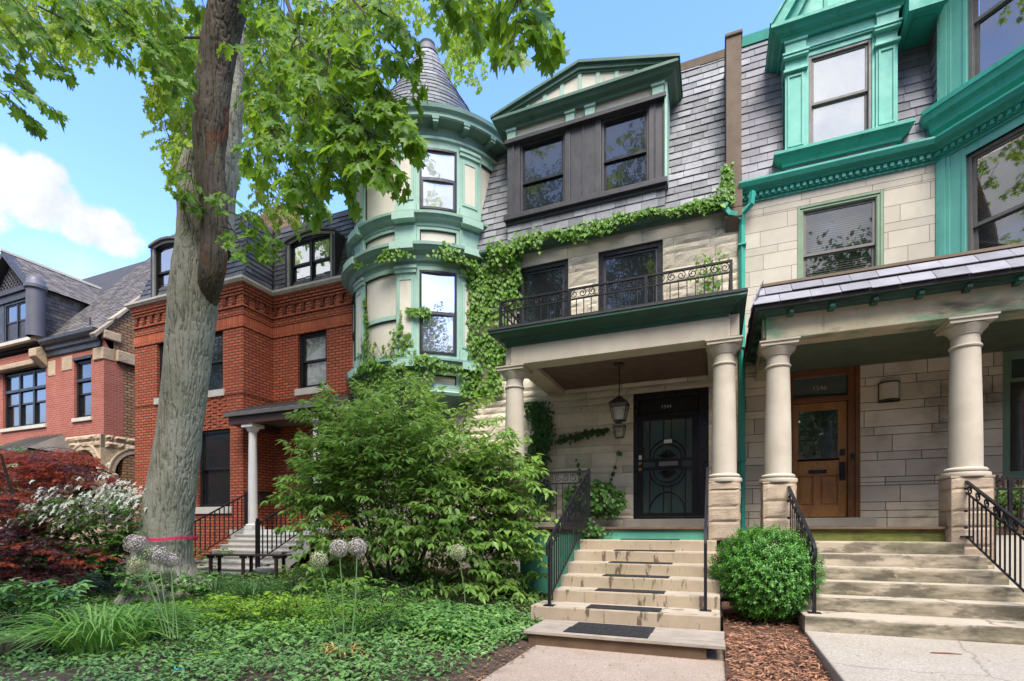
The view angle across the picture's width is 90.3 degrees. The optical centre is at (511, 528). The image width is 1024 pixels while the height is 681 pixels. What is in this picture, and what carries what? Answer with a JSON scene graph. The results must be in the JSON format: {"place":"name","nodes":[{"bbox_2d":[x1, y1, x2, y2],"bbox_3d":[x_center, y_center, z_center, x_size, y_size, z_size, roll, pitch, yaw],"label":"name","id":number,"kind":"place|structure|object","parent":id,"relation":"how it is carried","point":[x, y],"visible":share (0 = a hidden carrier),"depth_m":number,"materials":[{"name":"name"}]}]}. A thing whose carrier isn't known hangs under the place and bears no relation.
{"place":"outdoors","nodes":[
{"label":"outdoors","id":0,"kind":"place"},
{"bbox_2d":[0,555,552,680],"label":"garden ground","id":1,"kind":"structure","parent":0,"point":[515,647],"depth_m":5.11,"materials":[{"name":"green plant"}]},
{"bbox_2d":[0,445,41,565],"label":"green shrub","id":2,"kind":"object","parent":1,"relation":"on","point":[19,448],"visible":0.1,"depth_m":12.64,"materials":[{"name":"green plant"}]},
{"bbox_2d":[0,638,51,655],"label":"grass","id":3,"kind":"structure","parent":1,"relation":"on","point":[6,648],"depth_m":5.33,"materials":[{"name":"green plant"}]},
{"bbox_2d":[11,603,93,630],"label":"grass tuft","id":4,"kind":"object","parent":1,"relation":"on","point":[61,619],"visible":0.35,"depth_m":6.65,"materials":[{"name":"green plant"}]},
{"bbox_2d":[0,577,133,624],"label":"broadleaf plant","id":5,"kind":"object","parent":1,"relation":"on","point":[37,602],"visible":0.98,"depth_m":6.40,"materials":[{"name":"green plant"}]},
{"bbox_2d":[16,542,129,587],"bbox_3d":[-7.766,0.640,9.075,2.598,0.893,1.324,0,0,5],"label":"hosta","id":6,"kind":"object","parent":1,"relation":"on","point":[91,558],"visible":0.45,"depth_m":8.80,"materials":[{"name":"green plant"}]},
{"bbox_2d":[3,461,148,580],"bbox_3d":[-7.931,-0.043,9.397,4.029,2.220,2.327,0,0,52],"label":"dogwood shrub","id":7,"kind":"object","parent":1,"relation":"on","point":[83,518],"visible":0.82,"depth_m":8.81,"materials":[{"name":"white plant"}]},
{"bbox_2d":[0,600,217,658],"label":"daylily","id":8,"kind":"object","parent":1,"relation":"on","point":[105,635],"visible":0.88,"depth_m":5.34,"materials":[{"name":"green plant"}]},
{"bbox_2d":[119,642,143,658],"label":"seedling","id":9,"kind":"object","parent":1,"relation":"on","point":[130,647],"visible":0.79,"depth_m":5.19,"materials":[{"name":"green plant"}]},
{"bbox_2d":[75,600,207,639],"bbox_3d":[-4.365,1.126,6.045,1.545,0.441,1.373,0,0,22],"label":"daylily","id":10,"kind":"object","parent":1,"relation":"on","point":[139,618],"visible":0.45,"depth_m":6.04,"materials":[{"name":"green plant"}]},
{"bbox_2d":[0,204,301,555],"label":"brick house","id":11,"kind":"structure","parent":1,"relation":"on","point":[67,364],"depth_m":18.48,"materials":[{"name":"red brick"}]},
{"bbox_2d":[5,299,26,341],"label":"window","id":12,"kind":"structure","parent":11,"relation":"in","point":[15,312],"depth_m":19.20,"materials":[{"name":"clear glass"}]},
{"bbox_2d":[0,366,46,432],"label":"window","id":13,"kind":"structure","parent":11,"relation":"in","point":[25,391],"depth_m":19.43,"materials":[{"name":"glass"}]},
{"bbox_2d":[71,354,91,422],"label":"window","id":14,"kind":"structure","parent":11,"relation":"in","point":[83,367],"depth_m":18.09,"materials":[{"name":"clear glass"}]},
{"bbox_2d":[126,555,175,638],"bbox_3d":[-3.861,0.721,5.551,0.866,0.854,0.224,0,0,22],"label":"allium","id":15,"kind":"object","parent":1,"relation":"on","point":[136,565],"visible":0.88,"depth_m":5.62,"materials":[{"name":"plant"}]},
{"bbox_2d":[103,570,218,601],"bbox_3d":[-5.610,0.939,8.244,1.926,0.581,1.054,0,0,0],"label":"ivy patch","id":16,"kind":"object","parent":1,"relation":"on","point":[192,589],"visible":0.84,"depth_m":8.12,"materials":[{"name":"green plant"}]},
{"bbox_2d":[141,637,188,647],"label":"withered leaves","id":17,"kind":"object","parent":1,"relation":"on","point":[163,643],"visible":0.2,"depth_m":5.72,"materials":[{"name":"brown plant"}]},
{"bbox_2d":[161,567,178,638],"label":"allium","id":18,"kind":"object","parent":1,"relation":"on","point":[168,574],"visible":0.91,"depth_m":5.70,"materials":[{"name":"plant"}]},
{"bbox_2d":[161,553,179,638],"bbox_3d":[-3.645,0.704,5.503,0.452,0.883,0.176,0,0,40],"label":"allium","id":19,"kind":"object","parent":1,"relation":"on","point":[170,562],"visible":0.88,"depth_m":5.54,"materials":[{"name":"white plant"}]},
{"bbox_2d":[194,650,224,661],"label":"seedling","id":20,"kind":"object","parent":1,"relation":"on","point":[217,651],"visible":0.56,"depth_m":5.10,"materials":[{"name":"green plant"}]},
{"bbox_2d":[182,570,242,595],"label":"grass tuft","id":21,"kind":"object","parent":1,"relation":"on","point":[214,586],"visible":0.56,"depth_m":8.82,"materials":[{"name":"green plant"}]},
{"bbox_2d":[193,546,235,573],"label":"green shrub","id":22,"kind":"object","parent":1,"relation":"on","point":[222,549],"visible":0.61,"depth_m":11.40,"materials":[{"name":"green plant"}]},
{"bbox_2d":[209,595,241,614],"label":"seedling","id":23,"kind":"object","parent":1,"relation":"on","point":[215,605],"visible":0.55,"depth_m":6.71,"materials":[{"name":"green plant"}]},
{"bbox_2d":[124,209,364,564],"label":"rowhouse","id":24,"kind":"structure","parent":1,"relation":"on","point":[283,342],"depth_m":14.19,"materials":[{"name":"red brick"}]},
{"bbox_2d":[154,343,163,404],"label":"window","id":25,"kind":"structure","parent":24,"relation":"in","point":[156,400],"depth_m":15.01,"materials":[{"name":"black paint"}]},
{"bbox_2d":[156,243,173,295],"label":"window","id":26,"kind":"structure","parent":24,"relation":"in","point":[163,254],"depth_m":15.04,"materials":[{"name":"glass"}]},
{"bbox_2d":[195,429,231,513],"bbox_3d":[-8.226,-1.575,14.171,1.430,2.330,0.270,0,0,22],"label":"window","id":27,"kind":"structure","parent":24,"relation":"in","point":[215,453],"depth_m":14.25,"materials":[{"name":"black glass"}]},
{"bbox_2d":[208,331,224,397],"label":"window","id":28,"kind":"structure","parent":24,"relation":"in","point":[215,389],"depth_m":14.22,"materials":[{"name":"glass"}]},
{"bbox_2d":[258,491,272,503],"bbox_3d":[-6.902,-0.870,14.141,0.230,0.340,0.460,0,0,22],"label":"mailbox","id":29,"kind":"object","parent":24,"relation":"attached to","point":[262,496],"visible":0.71,"depth_m":14.06,"materials":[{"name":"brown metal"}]},
{"bbox_2d":[290,234,329,285],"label":"window","id":30,"kind":"structure","parent":24,"relation":"in","point":[311,257],"depth_m":14.17,"materials":[{"name":"glass"}]},
{"bbox_2d":[294,330,328,395],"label":"window","id":31,"kind":"structure","parent":24,"relation":"in","point":[313,346],"depth_m":14.27,"materials":[{"name":"clear glass"}]},
{"bbox_2d":[308,449,336,525],"bbox_3d":[-5.157,-1.120,14.060,1.050,2.200,0.150,0,0,22],"label":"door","id":32,"kind":"structure","parent":24,"relation":"in","point":[309,453],"depth_m":14.01,"materials":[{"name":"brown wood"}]},
{"bbox_2d":[202,553,291,577],"bbox_3d":[-5.378,0.745,10.355,1.784,0.450,0.350,0,0,10],"label":"bench","id":33,"kind":"object","parent":1,"relation":"on","point":[275,557],"visible":0.94,"depth_m":10.25,"materials":[{"name":"brown wood"}]},
{"bbox_2d":[232,626,262,649],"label":"seedling","id":34,"kind":"object","parent":1,"relation":"on","point":[250,639],"visible":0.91,"depth_m":5.57,"materials":[{"name":"green plant"}]},
{"bbox_2d":[206,577,289,602],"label":"grass tuft","id":35,"kind":"object","parent":1,"relation":"on","point":[245,590],"visible":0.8,"depth_m":8.26,"materials":[{"name":"green plant"}]},
{"bbox_2d":[194,492,310,574],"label":"front stairs","id":36,"kind":"structure","parent":1,"relation":"on","point":[257,540],"depth_m":11.83,"materials":[{"name":"stone"}]},
{"bbox_2d":[184,591,331,625],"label":"lime plant","id":37,"kind":"object","parent":1,"relation":"on","point":[271,606],"visible":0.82,"depth_m":6.60,"materials":[{"name":"green plant"}]},
{"bbox_2d":[18,597,518,673],"bbox_3d":[-3.073,1.181,6.511,5.959,0.315,3.558,0,0,22],"label":"euonymus cover","id":38,"kind":"object","parent":1,"relation":"on","point":[451,627],"visible":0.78,"depth_m":6.04,"materials":[{"name":"green plant"}]},
{"bbox_2d":[449,543,467,623],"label":"allium","id":39,"kind":"object","parent":38,"relation":"on","point":[458,551],"visible":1,"depth_m":5.99,"materials":[{"name":"plant"}]},
{"bbox_2d":[0,566,552,680],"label":"ground cover","id":40,"kind":"object","parent":1,"relation":"on","point":[511,630],"visible":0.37,"depth_m":5.40,"materials":[{"name":"green plant"}]},
{"bbox_2d":[0,447,129,594],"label":"japanese maple","id":41,"kind":"object","parent":40,"relation":"on","point":[52,464],"visible":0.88,"depth_m":8.75,"materials":[{"name":"red plant"}]},
{"bbox_2d":[122,534,165,637],"bbox_3d":[-3.840,0.598,5.367,0.453,1.094,0.224,0,0,-10],"label":"allium","id":42,"kind":"object","parent":40,"relation":"on","point":[136,541],"visible":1,"depth_m":5.32,"materials":[{"name":"white plant"}]},
{"bbox_2d":[135,544,168,638],"bbox_3d":[-3.787,0.654,5.381,0.459,0.982,0.189,0,0,22],"label":"allium","id":43,"kind":"object","parent":40,"relation":"on","point":[145,552],"visible":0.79,"depth_m":5.38,"materials":[{"name":"white plant"}]},
{"bbox_2d":[145,545,170,637],"bbox_3d":[-3.728,0.660,5.463,0.458,0.971,0.231,0,0,22],"label":"allium","id":44,"kind":"object","parent":40,"relation":"on","point":[158,555],"visible":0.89,"depth_m":5.46,"materials":[{"name":"white plant"}]},
{"bbox_2d":[14,587,497,647],"bbox_3d":[-3.566,1.108,6.993,7.150,0.308,3.284,0,0,22],"label":"lime cover","id":45,"kind":"object","parent":40,"relation":"on","point":[270,618],"visible":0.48,"depth_m":6.74,"materials":[{"name":"green plant"}]},
{"bbox_2d":[272,580,288,593],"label":"seedling","id":46,"kind":"object","parent":1,"relation":"on","point":[281,587],"visible":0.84,"depth_m":8.52,"materials":[{"name":"green plant"}]},
{"bbox_2d":[0,0,570,604],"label":"maple tree","id":47,"kind":"object","parent":1,"relation":"on","point":[208,156],"visible":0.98,"depth_m":7.40,"materials":[{"name":"green plant"}]},
{"bbox_2d":[127,536,198,550],"bbox_3d":[-6.219,0.259,9.125,1.039,0.268,1.038,0,0,22],"label":"ribbon","id":48,"kind":"object","parent":47,"relation":"attached to","point":[173,538],"visible":0.62,"depth_m":8.75,"materials":[{"name":"fabric"}]},
{"bbox_2d":[263,575,318,595],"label":"grass tuft","id":49,"kind":"object","parent":1,"relation":"on","point":[303,590],"visible":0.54,"depth_m":8.70,"materials":[{"name":"green plant"}]},
{"bbox_2d":[306,585,323,602],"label":"seedling","id":50,"kind":"object","parent":1,"relation":"on","point":[316,592],"visible":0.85,"depth_m":7.93,"materials":[{"name":"green plant"}]},
{"bbox_2d":[278,555,367,585],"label":"fern","id":51,"kind":"object","parent":1,"relation":"on","point":[298,574],"visible":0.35,"depth_m":9.30,"materials":[{"name":"green plant"}]},
{"bbox_2d":[308,550,339,652],"bbox_3d":[-1.794,0.697,4.874,0.317,0.977,0.187,0,0,22],"label":"allium","id":52,"kind":"object","parent":1,"relation":"on","point":[317,559],"visible":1,"depth_m":4.87,"materials":[{"name":"plant"}]},
{"bbox_2d":[329,538,349,652],"bbox_3d":[-1.676,0.638,4.983,0.255,1.094,0.203,0,0,22],"label":"allium","id":53,"kind":"object","parent":1,"relation":"on","point":[336,547],"visible":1,"depth_m":4.95,"materials":[{"name":"white plant"}]},
{"bbox_2d":[310,642,368,660],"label":"withered leaves","id":54,"kind":"object","parent":1,"relation":"on","point":[334,650],"visible":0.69,"depth_m":5.14,"materials":[{"name":"beige plant"}]},
{"bbox_2d":[330,607,381,634],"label":"grass tuft","id":55,"kind":"object","parent":1,"relation":"on","point":[367,617],"visible":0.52,"depth_m":6.00,"materials":[{"name":"green plant"}]},
{"bbox_2d":[348,537,367,652],"bbox_3d":[-1.569,0.633,5.038,0.210,1.106,0.339,0,0,22],"label":"allium","id":56,"kind":"object","parent":1,"relation":"on","point":[357,548],"visible":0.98,"depth_m":5.04,"materials":[{"name":"white plant"}]},
{"bbox_2d":[305,576,436,627],"bbox_3d":[-1.726,0.903,6.080,1.394,0.791,1.640,0,0,-21],"label":"weed clump","id":57,"kind":"object","parent":1,"relation":"on","point":[384,607],"visible":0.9,"depth_m":5.91,"materials":[{"name":"green plant"}]},
{"bbox_2d":[385,646,406,660],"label":"seedling","id":58,"kind":"object","parent":1,"relation":"on","point":[405,659],"visible":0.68,"depth_m":4.97,"materials":[{"name":"green plant"}]},
{"bbox_2d":[259,357,560,603],"bbox_3d":[-1.813,-0.691,9.379,5.763,4.483,3.774,0,0,22],"label":"arching shrub","id":59,"kind":"object","parent":1,"relation":"on","point":[467,476],"visible":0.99,"depth_m":8.56,"materials":[{"name":"green plant"}]},
{"bbox_2d":[402,603,423,615],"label":"seedling","id":60,"kind":"object","parent":1,"relation":"on","point":[414,607],"visible":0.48,"depth_m":6.87,"materials":[{"name":"green plant"}]},
{"bbox_2d":[494,593,508,603],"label":"seedling","id":61,"kind":"object","parent":1,"relation":"on","point":[502,597],"visible":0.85,"depth_m":8.28,"materials":[{"name":"green plant"}]},
{"bbox_2d":[341,28,747,597],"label":"rowhouse","id":62,"kind":"structure","parent":1,"relation":"on","point":[576,142],"depth_m":10.93,"materials":[{"name":"stone"}]},
{"bbox_2d":[352,292,355,367],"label":"window","id":63,"kind":"structure","parent":62,"relation":"in","point":[354,294],"depth_m":12.91,"materials":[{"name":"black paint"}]},
{"bbox_2d":[419,270,456,355],"bbox_3d":[-1.732,-5.050,11.953,0.867,1.940,0.126,0,0,-11],"label":"window","id":64,"kind":"structure","parent":62,"relation":"in","point":[437,289],"depth_m":11.96,"materials":[{"name":"clear glass"}]},
{"bbox_2d":[419,147,456,212],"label":"window","id":65,"kind":"structure","parent":62,"relation":"in","point":[438,180],"depth_m":11.96,"materials":[{"name":"glass"}]},
{"bbox_2d":[347,161,735,407],"bbox_3d":[0.186,-4.972,11.610,8.922,4.311,1.490,0,0,15],"label":"wall ivy","id":66,"kind":"object","parent":62,"relation":"attached to","point":[703,205],"depth_m":11.79,"materials":[{"name":"green plant"}]},
{"bbox_2d":[517,260,567,323],"bbox_3d":[0.720,-4.780,11.694,1.240,2.480,0.140,0,0,22],"label":"window","id":67,"kind":"structure","parent":62,"relation":"in","point":[551,277],"depth_m":11.67,"materials":[{"name":"black glass"}]},
{"bbox_2d":[520,132,564,211],"bbox_3d":[0.718,-8.060,11.663,1.080,1.660,0.140,0,0,22],"label":"window","id":68,"kind":"structure","parent":62,"relation":"in","point":[542,161],"depth_m":11.66,"materials":[{"name":"glass"}]},
{"bbox_2d":[524,401,609,508],"bbox_3d":[1.066,-1.645,11.268,2.184,2.472,0.194,0,0,22],"label":"porch ivy","id":69,"kind":"object","parent":62,"relation":"attached to","point":[542,425],"visible":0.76,"depth_m":11.38,"materials":[{"name":"green plant"}]},
{"bbox_2d":[563,451,627,520],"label":"porch creeper","id":70,"kind":"object","parent":62,"relation":"attached to","point":[607,499],"visible":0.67,"depth_m":10.35,"materials":[{"name":"green plant"}]},
{"bbox_2d":[608,362,629,438],"bbox_3d":[2.009,-2.395,9.538,0.352,1.390,0.352,0,0,22],"label":"hanging lantern","id":71,"kind":"object","parent":62,"relation":"hanging from","point":[619,401],"visible":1,"depth_m":9.49,"materials":[{"name":"brown metal"}]},
{"bbox_2d":[601,106,648,191],"bbox_3d":[2.439,-8.060,10.971,1.010,1.660,0.140,0,0,22],"label":"window","id":72,"kind":"structure","parent":62,"relation":"in","point":[624,137],"depth_m":10.97,"materials":[{"name":"glass"}]},
{"bbox_2d":[599,241,662,309],"bbox_3d":[2.553,-4.780,10.958,1.350,2.480,0.140,0,0,22],"label":"window","id":73,"kind":"structure","parent":62,"relation":"in","point":[644,259],"depth_m":10.94,"materials":[{"name":"glass"}]},
{"bbox_2d":[623,387,708,526],"bbox_3d":[3.307,-1.445,10.689,1.870,2.830,0.397,0,0,22],"label":"door","id":74,"kind":"structure","parent":62,"relation":"in","point":[671,428],"depth_m":10.59,"materials":[{"name":"black paint"}]},
{"bbox_2d":[689,250,729,293],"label":"balcony ivy","id":75,"kind":"object","parent":62,"relation":"attached to","point":[708,289],"visible":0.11,"depth_m":10.04,"materials":[{"name":"green plant"}]},
{"bbox_2d":[531,467,719,630],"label":"entrance stairs","id":76,"kind":"structure","parent":1,"relation":"on","point":[689,598],"depth_m":7.22,"materials":[{"name":"stone"}]},
{"bbox_2d":[575,517,616,538],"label":"step creeper","id":77,"kind":"object","parent":76,"relation":"on","point":[595,531],"visible":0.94,"depth_m":8.78,"materials":[{"name":"green plant"}]},
{"bbox_2d":[586,604,661,611],"bbox_3d":[1.451,1.028,6.605,0.930,0.013,0.300,0,0,22],"label":"step mat","id":78,"kind":"object","parent":76,"relation":"on","point":[629,608],"visible":1,"depth_m":6.57,"materials":[{"name":"black rubber"}]},
{"bbox_2d":[595,588,665,593],"bbox_3d":[1.629,0.858,7.040,0.930,0.013,0.260,0,0,22],"label":"step mat","id":79,"kind":"object","parent":76,"relation":"on","point":[631,590],"visible":1,"depth_m":7.01,"materials":[{"name":"black rubber"}]},
{"bbox_2d":[602,574,669,577],"bbox_3d":[1.800,0.688,7.402,0.930,0.013,0.260,0,0,22],"label":"step mat","id":80,"kind":"object","parent":76,"relation":"on","point":[643,576],"visible":1,"depth_m":7.37,"materials":[{"name":"black rubber"}]},
{"bbox_2d":[608,561,672,563],"bbox_3d":[1.957,0.517,7.760,0.930,0.013,0.260,0,0,22],"label":"step mat","id":81,"kind":"object","parent":76,"relation":"on","point":[641,562],"visible":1,"depth_m":7.69,"materials":[{"name":"black rubber"}]},
{"bbox_2d":[614,549,675,551],"bbox_3d":[2.107,0.347,8.109,0.930,0.013,0.260,0,0,22],"label":"step mat","id":82,"kind":"object","parent":76,"relation":"on","point":[645,550],"visible":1,"depth_m":7.99,"materials":[{"name":"black rubber"}]},
{"bbox_2d":[621,539,679,539],"bbox_3d":[2.288,0.177,8.435,0.930,0.013,0.260,0,0,22],"label":"step mat","id":83,"kind":"object","parent":76,"relation":"on","point":[650,539],"visible":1,"depth_m":8.31,"materials":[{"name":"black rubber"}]},
{"bbox_2d":[0,0,782,279],"label":"sky","id":84,"kind":"structure","parent":0,"point":[89,199],"materials":[{"name":"blue"}]},
{"bbox_2d":[481,645,725,680],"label":"aggregate path","id":85,"kind":"structure","parent":0,"point":[565,664],"depth_m":5.05,"materials":[{"name":"beige concrete"}]},
{"bbox_2d":[523,619,724,659],"bbox_3d":[1.313,1.292,6.013,2.213,0.175,0.818,0,0,22],"label":"wooden step","id":86,"kind":"object","parent":85,"relation":"on","point":[680,643],"visible":0.94,"depth_m":5.71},
{"bbox_2d":[563,626,650,638],"bbox_3d":[1.098,1.198,5.901,0.960,0.013,0.310,0,0,22],"label":"step mat","id":87,"kind":"object","parent":86,"relation":"on","point":[612,632],"visible":1,"depth_m":5.85,"materials":[{"name":"black rubber"}]},
{"bbox_2d":[434,642,989,680],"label":"leaf litter","id":88,"kind":"object","parent":85,"relation":"on","point":[480,678],"visible":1,"depth_m":5.05,"materials":[{"name":"brown plant"}]},
{"bbox_2d":[720,598,832,680],"bbox_3d":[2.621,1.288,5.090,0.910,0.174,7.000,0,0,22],"label":"mulch bed","id":89,"kind":"object","parent":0,"point":[726,611],"visible":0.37,"depth_m":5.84,"materials":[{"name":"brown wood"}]},
{"bbox_2d":[707,521,825,622],"bbox_3d":[3.349,0.575,6.796,1.450,1.386,1.372,0,0,22],"label":"boxwood","id":90,"kind":"object","parent":89,"relation":"on","point":[784,602],"visible":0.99,"depth_m":6.43,"materials":[{"name":"green plant"}]},
{"bbox_2d":[722,0,1023,594],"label":"rowhouse","id":91,"kind":"structure","parent":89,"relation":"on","point":[881,223],"depth_m":8.96,"materials":[{"name":"stone"}]},
{"bbox_2d":[790,365,876,526],"bbox_3d":[5.890,-1.538,9.661,1.630,3.005,0.380,0,0,22],"label":"door","id":92,"kind":"structure","parent":91,"relation":"in","point":[825,403],"depth_m":9.57,"materials":[{"name":"brown wood"}]},
{"bbox_2d":[803,197,876,277],"bbox_3d":[6.103,-5.165,9.548,1.370,1.890,0.210,0,0,22],"label":"window","id":93,"kind":"structure","parent":91,"relation":"in","point":[843,240],"depth_m":9.58,"materials":[{"name":"glass"}]},
{"bbox_2d":[809,39,871,143],"bbox_3d":[6.083,-8.010,9.486,1.000,1.760,0.140,0,0,22],"label":"window","id":94,"kind":"structure","parent":91,"relation":"in","point":[840,79],"depth_m":9.47,"materials":[{"name":"glass"}]},
{"bbox_2d":[878,380,900,402],"bbox_3d":[6.714,-2.435,9.043,0.330,0.350,0.197,0,0,22],"label":"wall sconce","id":95,"kind":"object","parent":91,"relation":"attached to","point":[888,391],"depth_m":9.00,"materials":[{"name":"beige glass"}]},
{"bbox_2d":[967,125,1023,250],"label":"window","id":96,"kind":"structure","parent":91,"relation":"in","point":[995,182],"depth_m":8.28,"materials":[{"name":"glass"}]},
{"bbox_2d":[968,0,1023,79],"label":"window","id":97,"kind":"structure","parent":91,"relation":"in","point":[995,27],"depth_m":8.37,"materials":[{"name":"glass"}]},
{"bbox_2d":[992,474,1023,525],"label":"wicker chair","id":98,"kind":"object","parent":91,"relation":"on","point":[1017,515],"visible":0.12,"depth_m":7.81,"materials":[{"name":"green plant"}]},
{"bbox_2d":[1003,350,1023,476],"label":"window","id":99,"kind":"structure","parent":91,"relation":"in","point":[1013,361],"depth_m":8.57,"materials":[{"name":"grey glass"}]},
{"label":"side bed","id":100,"kind":"structure","parent":89,"relation":"on","visible":0},
{"bbox_2d":[994,485,1023,525],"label":"green shrub","id":101,"kind":"object","parent":100,"relation":"on","point":[1004,497],"visible":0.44,"depth_m":7.11,"materials":[{"name":"green plant"}]},
{"bbox_2d":[804,631,1023,680],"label":"concrete path","id":102,"kind":"structure","parent":0,"point":[897,658],"depth_m":4.74,"materials":[{"name":"beige concrete"}]},
{"bbox_2d":[787,480,1023,644],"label":"entrance stairs","id":103,"kind":"structure","parent":102,"relation":"on","point":[940,590],"depth_m":6.30,"materials":[{"name":"concrete"}]},
{"bbox_2d":[930,652,961,654],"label":"twig","id":104,"kind":"object","parent":102,"relation":"on","point":[945,653],"visible":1,"depth_m":4.90,"materials":[{"name":"brown wood"}]}
]}

